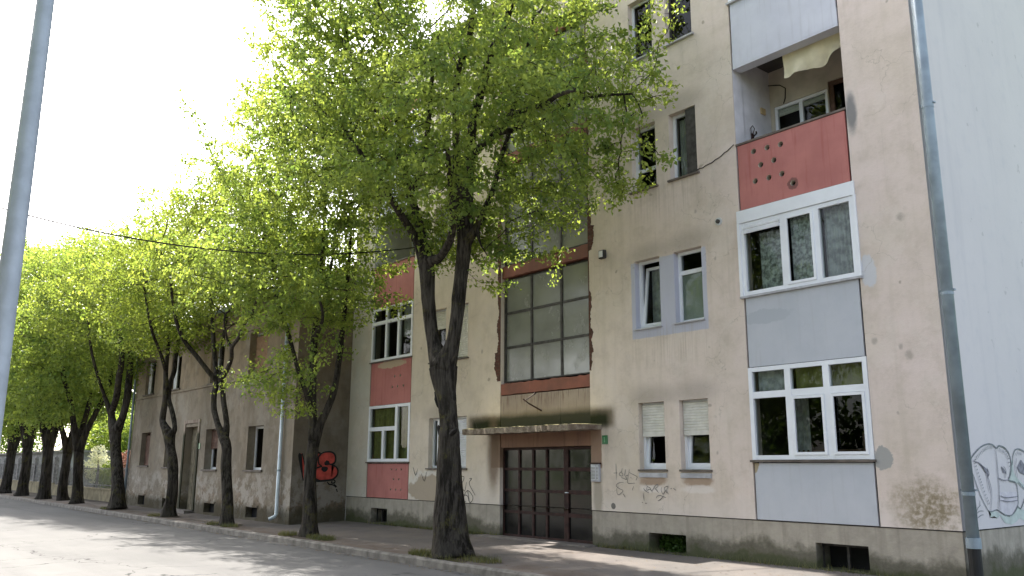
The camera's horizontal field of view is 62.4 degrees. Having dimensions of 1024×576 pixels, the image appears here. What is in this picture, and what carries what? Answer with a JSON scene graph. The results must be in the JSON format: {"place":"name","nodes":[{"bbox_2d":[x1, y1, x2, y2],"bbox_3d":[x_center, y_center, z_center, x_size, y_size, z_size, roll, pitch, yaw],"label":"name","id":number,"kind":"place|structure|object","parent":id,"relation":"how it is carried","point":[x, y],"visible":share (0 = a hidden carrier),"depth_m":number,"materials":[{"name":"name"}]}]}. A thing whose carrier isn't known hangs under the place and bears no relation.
{"place":"outdoors","nodes":[
{"label":"outdoors","id":0,"kind":"place"},
{"bbox_2d":[0,497,479,575],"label":"road","id":1,"kind":"structure","parent":0,"point":[36,539],"depth_m":17.18,"materials":[{"name":"grey asphalt"}]},
{"bbox_2d":[0,494,548,575],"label":"kerb","id":2,"kind":"structure","parent":1,"relation":"on","point":[480,570],"depth_m":18.18,"materials":[{"name":"concrete"}]},
{"bbox_2d":[0,0,493,452],"label":"sky","id":3,"kind":"structure","parent":0,"point":[110,121],"materials":[{"name":"white"}]},
{"bbox_2d":[0,490,876,575],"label":"sidewalk","id":4,"kind":"structure","parent":0,"point":[544,559],"depth_m":15.73,"materials":[{"name":"concrete"}]},
{"bbox_2d":[0,479,54,494],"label":"garden wall","id":5,"kind":"structure","parent":4,"relation":"on","point":[33,486],"depth_m":50.74,"materials":[{"name":"beige concrete"}]},
{"bbox_2d":[0,456,58,482],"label":"picket fence","id":6,"kind":"object","parent":5,"relation":"on","point":[35,473],"visible":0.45,"depth_m":51.06,"materials":[{"name":"grey paint"}]},
{"bbox_2d":[1,250,91,495],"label":"street tree","id":7,"kind":"object","parent":4,"relation":"on","point":[22,489],"visible":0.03,"depth_m":46.22,"materials":[{"name":"green plant"}]},
{"bbox_2d":[0,350,101,492],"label":"street tree","id":8,"kind":"object","parent":4,"relation":"on","point":[7,478],"visible":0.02,"depth_m":50.40,"materials":[{"name":"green plant"}]},
{"bbox_2d":[1,227,123,498],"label":"street tree","id":9,"kind":"object","parent":4,"relation":"on","point":[48,437],"visible":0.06,"depth_m":41.97,"materials":[{"name":"green plant"}]},
{"bbox_2d":[4,245,135,500],"bbox_3d":[-21.074,3.987,40.970,8.602,12.481,9.650,-4,-13,20],"label":"street tree","id":10,"kind":"object","parent":4,"relation":"on","point":[62,487],"visible":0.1,"depth_m":39.92,"materials":[{"name":"green plant"}]},
{"bbox_2d":[0,221,158,503],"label":"street tree","id":11,"kind":"object","parent":4,"relation":"on","point":[36,381],"visible":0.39,"depth_m":36.90,"materials":[{"name":"green plant"}]},
{"bbox_2d":[52,484,126,501],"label":"garden wall","id":12,"kind":"structure","parent":4,"relation":"on","point":[97,494],"depth_m":39.87,"materials":[{"name":"beige concrete"}]},
{"bbox_2d":[55,465,128,489],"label":"fence","id":13,"kind":"object","parent":12,"relation":"on","point":[101,478],"visible":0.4,"depth_m":40.71,"materials":[{"name":"grey metal"}]},
{"bbox_2d":[124,235,354,524],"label":"old house","id":14,"kind":"structure","parent":4,"relation":"on","point":[268,455],"depth_m":26.91,"materials":[{"name":"paint"}]},
{"bbox_2d":[137,433,150,466],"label":"window","id":15,"kind":"structure","parent":14,"relation":"in","point":[147,437],"depth_m":34.53,"materials":[{"name":"brown wood"}]},
{"bbox_2d":[142,363,155,396],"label":"window","id":16,"kind":"structure","parent":14,"relation":"in","point":[151,379],"depth_m":35.33,"materials":[{"name":"white paint"}]},
{"bbox_2d":[172,355,181,390],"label":"window","id":17,"kind":"structure","parent":14,"relation":"in","point":[176,385],"depth_m":32.94,"materials":[{"name":"white paint"}]},
{"bbox_2d":[176,419,200,513],"bbox_3d":[-11.486,6.343,30.056,0.630,3.260,1.620,10,-15,-38],"label":"door","id":18,"kind":"structure","parent":14,"relation":"in","point":[196,430],"depth_m":30.34,"materials":[{"name":"wood"}]},
{"bbox_2d":[202,501,214,511],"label":"cellar window","id":19,"kind":"structure","parent":14,"relation":"in","point":[211,509],"depth_m":28.39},
{"bbox_2d":[200,430,217,470],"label":"window","id":20,"kind":"structure","parent":14,"relation":"in","point":[214,442],"depth_m":29.07,"materials":[{"name":"white plastic"}]},
{"bbox_2d":[207,345,224,384],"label":"window","id":21,"kind":"structure","parent":14,"relation":"in","point":[224,345],"depth_m":29.74,"materials":[{"name":"clear plastic"}]},
{"bbox_2d":[244,505,257,516],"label":"cellar window","id":22,"kind":"structure","parent":14,"relation":"in","point":[254,510],"depth_m":25.73,"materials":[{"name":"grey concrete"}]},
{"bbox_2d":[242,426,263,471],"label":"window","id":23,"kind":"structure","parent":14,"relation":"in","point":[259,430],"depth_m":26.36,"materials":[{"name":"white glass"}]},
{"bbox_2d":[251,333,267,376],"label":"window","id":24,"kind":"structure","parent":14,"relation":"in","point":[260,343],"depth_m":27.04,"materials":[{"name":"brown paint"}]},
{"bbox_2d":[103,509,487,561],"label":"soil","id":25,"kind":"structure","parent":4,"relation":"on","point":[459,558],"depth_m":19.82,"materials":[{"name":"brown soil"}]},
{"bbox_2d":[20,218,193,508],"bbox_3d":[-16.237,3.020,34.369,8.260,11.528,7.897,-7,-14,29],"label":"street tree","id":26,"kind":"object","parent":25,"relation":"on","point":[117,499],"visible":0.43,"depth_m":33.55,"materials":[{"name":"green plant"}]},
{"bbox_2d":[51,201,243,516],"bbox_3d":[-12.139,2.324,29.106,6.940,10.761,7.259,-2,-12,10],"label":"street tree","id":27,"kind":"object","parent":25,"relation":"on","point":[163,327],"visible":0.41,"depth_m":28.40,"materials":[{"name":"green plant"}]},
{"bbox_2d":[117,161,354,524],"bbox_3d":[-7.854,1.556,24.913,8.180,10.618,6.616,-6,-14,28],"label":"street tree","id":28,"kind":"object","parent":25,"relation":"on","point":[178,200],"visible":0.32,"depth_m":24.59,"materials":[{"name":"green plant"}]},
{"bbox_2d":[149,52,429,536],"bbox_3d":[-5.753,0.051,20.570,5.753,11.732,7.622,10,-15,-38],"label":"street tree","id":29,"kind":"object","parent":25,"relation":"on","point":[314,284],"visible":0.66,"depth_m":20.23,"materials":[{"name":"green plant"}]},
{"bbox_2d":[228,0,686,558],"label":"street tree","id":30,"kind":"object","parent":25,"relation":"on","point":[380,66],"visible":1,"depth_m":16.00,"materials":[{"name":"green plant"}]},
{"bbox_2d":[71,506,840,575],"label":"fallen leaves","id":31,"kind":"object","parent":4,"relation":"on","point":[372,558],"visible":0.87,"depth_m":18.00,"materials":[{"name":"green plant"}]},
{"bbox_2d":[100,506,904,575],"bbox_3d":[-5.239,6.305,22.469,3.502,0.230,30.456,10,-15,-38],"label":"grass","id":32,"kind":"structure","parent":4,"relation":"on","point":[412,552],"depth_m":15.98,"materials":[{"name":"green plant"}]},
{"bbox_2d":[345,0,1023,575],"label":"apartment building","id":33,"kind":"structure","parent":4,"relation":"on","point":[777,316],"depth_m":15.08,"materials":[{"name":"paint"}]},
{"bbox_2d":[376,508,386,521],"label":"cellar window","id":34,"kind":"structure","parent":33,"relation":"in","point":[384,513],"depth_m":23.66,"materials":[{"name":"grey metal"}]},
{"bbox_2d":[365,402,410,462],"bbox_3d":[-3.377,4.043,23.434,0.230,1.598,2.230,10,-15,-38],"label":"window","id":35,"kind":"structure","parent":33,"relation":"in","point":[391,428],"depth_m":23.50,"materials":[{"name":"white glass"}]},
{"bbox_2d":[369,299,413,363],"bbox_3d":[-3.369,1.277,24.018,0.220,1.603,2.230,10,-15,-38],"label":"window","id":36,"kind":"structure","parent":33,"relation":"in","point":[408,321],"depth_m":23.81,"materials":[{"name":"white plastic"}]},
{"bbox_2d":[425,418,439,469],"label":"window","id":37,"kind":"structure","parent":33,"relation":"in","point":[434,467],"depth_m":21.83,"materials":[{"name":"white plastic"}]},
{"bbox_2d":[428,309,445,363],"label":"window","id":38,"kind":"structure","parent":33,"relation":"in","point":[441,315],"depth_m":22.29,"materials":[{"name":"beige"}]},
{"bbox_2d":[437,209,447,248],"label":"window","id":39,"kind":"structure","parent":33,"relation":"in","point":[440,209],"depth_m":23.04,"materials":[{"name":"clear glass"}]},
{"bbox_2d":[440,111,449,152],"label":"window","id":40,"kind":"structure","parent":33,"relation":"in","point":[446,111],"depth_m":23.59,"materials":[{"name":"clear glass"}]},
{"bbox_2d":[458,416,466,469],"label":"window","id":41,"kind":"structure","parent":33,"relation":"in","point":[462,421],"depth_m":20.86,"materials":[{"name":"white plastic"}]},
{"bbox_2d":[458,304,468,359],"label":"window","id":42,"kind":"structure","parent":33,"relation":"in","point":[463,347],"depth_m":21.40,"materials":[{"name":"beige glass"}]},
{"bbox_2d":[506,21,585,154],"bbox_3d":[0.807,-4.756,20.263,0.050,2.500,2.960,10,-15,-38],"label":"stair window","id":43,"kind":"structure","parent":33,"relation":"in","point":[511,147],"depth_m":19.88,"materials":[{"name":"grey metal"}]},
{"bbox_2d":[505,140,587,266],"bbox_3d":[0.795,-1.968,19.670,0.050,2.500,2.960,10,-15,-38],"label":"stair window","id":44,"kind":"structure","parent":33,"relation":"in","point":[558,239],"depth_m":19.48,"materials":[{"name":"grey glass"}]},
{"bbox_2d":[504,259,589,382],"bbox_3d":[0.783,0.805,19.081,0.050,2.470,2.960,10,-15,-38],"label":"stair window","id":45,"kind":"structure","parent":33,"relation":"in","point":[546,335],"depth_m":19.04,"materials":[{"name":"grey glass"}]},
{"bbox_2d":[565,446,592,542],"bbox_3d":[1.410,4.270,17.501,0.130,1.940,0.850,10,-15,-38],"label":"entrance door","id":46,"kind":"structure","parent":33,"relation":"in","point":[579,525],"depth_m":17.57,"materials":[{"name":"brown metal"}]},
{"bbox_2d":[602,435,607,443],"bbox_3d":[1.870,3.058,17.023,0.022,0.175,0.150,10,-15,-38],"label":"house number sign","id":47,"kind":"object","parent":33,"relation":"attached to","point":[604,439],"visible":1,"depth_m":17.01,"materials":[{"name":"green metal"}]},
{"bbox_2d":[628,0,654,64],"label":"window","id":48,"kind":"structure","parent":33,"relation":"in","point":[637,11],"depth_m":18.09,"materials":[{"name":"white glass"}]},
{"bbox_2d":[629,124,658,194],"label":"window","id":49,"kind":"structure","parent":33,"relation":"in","point":[638,170],"depth_m":17.52,"materials":[{"name":"white glass"}]},
{"bbox_2d":[633,258,662,330],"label":"window","id":50,"kind":"structure","parent":33,"relation":"in","point":[656,323],"depth_m":17.01,"materials":[{"name":"white glass"}]},
{"bbox_2d":[638,402,667,477],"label":"window","id":51,"kind":"structure","parent":33,"relation":"in","point":[653,422],"depth_m":16.24,"materials":[{"name":"white plastic"}]},
{"bbox_2d":[659,534,686,552],"bbox_3d":[3.068,4.731,15.683,0.329,0.448,0.933,10,-15,-38],"label":"ivy","id":52,"kind":"object","parent":33,"relation":"attached to","point":[672,539],"visible":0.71,"depth_m":15.68,"materials":[{"name":"green plant"}]},
{"bbox_2d":[662,0,693,48],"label":"window","id":53,"kind":"structure","parent":33,"relation":"in","point":[682,31],"depth_m":17.20,"materials":[{"name":"grey metal"}]},
{"bbox_2d":[667,106,699,182],"bbox_3d":[3.418,-2.806,16.574,0.315,1.407,0.760,10,-15,-38],"label":"window","id":54,"kind":"structure","parent":33,"relation":"in","point":[688,125],"depth_m":16.51,"materials":[{"name":"white glass"}]},
{"bbox_2d":[673,248,704,324],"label":"window","id":55,"kind":"structure","parent":33,"relation":"in","point":[690,281],"depth_m":16.06,"materials":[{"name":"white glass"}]},
{"bbox_2d":[679,399,712,477],"bbox_3d":[3.415,2.742,15.397,0.329,1.410,0.720,10,-15,-38],"label":"window","id":56,"kind":"structure","parent":33,"relation":"in","point":[695,412],"depth_m":15.47,"materials":[{"name":"white plastic"}]},
{"bbox_2d":[725,0,737,5],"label":"window","id":57,"kind":"structure","parent":33,"relation":"in","point":[729,2],"depth_m":16.03,"materials":[{"name":"plastic"}]},
{"bbox_2d":[736,181,862,298],"bbox_3d":[4.868,-0.749,14.329,0.314,1.603,2.265,10,-15,-38],"label":"window","id":58,"kind":"structure","parent":33,"relation":"in","point":[837,202],"depth_m":14.22,"materials":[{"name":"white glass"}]},
{"bbox_2d":[782,33,840,77],"bbox_3d":[5.318,-4.078,14.827,0.158,0.460,1.221,11,-16,-42],"label":"awning","id":59,"kind":"object","parent":33,"relation":"attached to","point":[817,54],"visible":0.89,"depth_m":14.84,"materials":[{"name":"beige fabric"}]},
{"bbox_2d":[748,356,876,462],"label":"window","id":60,"kind":"structure","parent":33,"relation":"in","point":[826,379],"depth_m":13.75,"materials":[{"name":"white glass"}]},
{"bbox_2d":[822,543,869,569],"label":"cellar window","id":61,"kind":"structure","parent":33,"relation":"in","point":[849,556],"depth_m":13.18,"materials":[{"name":"grey metal"}]},
{"label":"garden ground","id":62,"kind":"structure","parent":0,"visible":0},
{"bbox_2d":[0,425,67,452],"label":"garden tree","id":63,"kind":"object","parent":62,"relation":"on","point":[4,444],"visible":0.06,"depth_m":79.35,"materials":[{"name":"green plant"}]},
{"bbox_2d":[0,450,109,486],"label":"grey shed","id":64,"kind":"structure","parent":62,"relation":"on","point":[58,453],"depth_m":57.83,"materials":[{"name":"paint"}]},
{"bbox_2d":[84,445,109,483],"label":"flowering shrub","id":65,"kind":"object","parent":62,"relation":"on","point":[94,459],"visible":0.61,"depth_m":46.56,"materials":[{"name":"white plant"}]},
{"bbox_2d":[65,402,131,478],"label":"garden tree","id":66,"kind":"object","parent":62,"relation":"on","point":[95,430],"visible":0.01,"depth_m":71.79,"materials":[{"name":"green plant"}]},
{"bbox_2d":[84,408,133,458],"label":"garden tree","id":67,"kind":"object","parent":62,"relation":"on","point":[98,439],"visible":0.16,"depth_m":64.12,"materials":[{"name":"green plant"}]},
{"bbox_2d":[95,461,124,487],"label":"garden shrub","id":68,"kind":"object","parent":62,"relation":"on","point":[107,465],"visible":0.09,"depth_m":44.44,"materials":[{"name":"green plant"}]},
{"bbox_2d":[122,449,129,473],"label":"flowering shrub","id":69,"kind":"object","parent":62,"relation":"on","point":[124,455],"visible":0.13,"depth_m":42.06,"materials":[{"name":"pink plant"}]},
{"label":"opposite pavement","id":70,"kind":"structure","parent":0,"visible":0},
{"bbox_2d":[0,0,54,442],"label":"lamp post","id":71,"kind":"object","parent":70,"relation":"on","point":[14,234],"visible":1,"depth_m":7.29,"materials":[{"name":"metal"}]},
{"bbox_3d":[-11.818,0.949,14.407,0.315,7.300,0.280,10,-15,-38],"label":"utility pole","id":72,"kind":"object","parent":70,"relation":"on","visible":0},
{"bbox_2d":[0,207,455,254],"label":"overhead cable","id":73,"kind":"object","parent":72,"relation":"attached to","point":[201,247],"visible":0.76,"depth_m":17.91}
]}

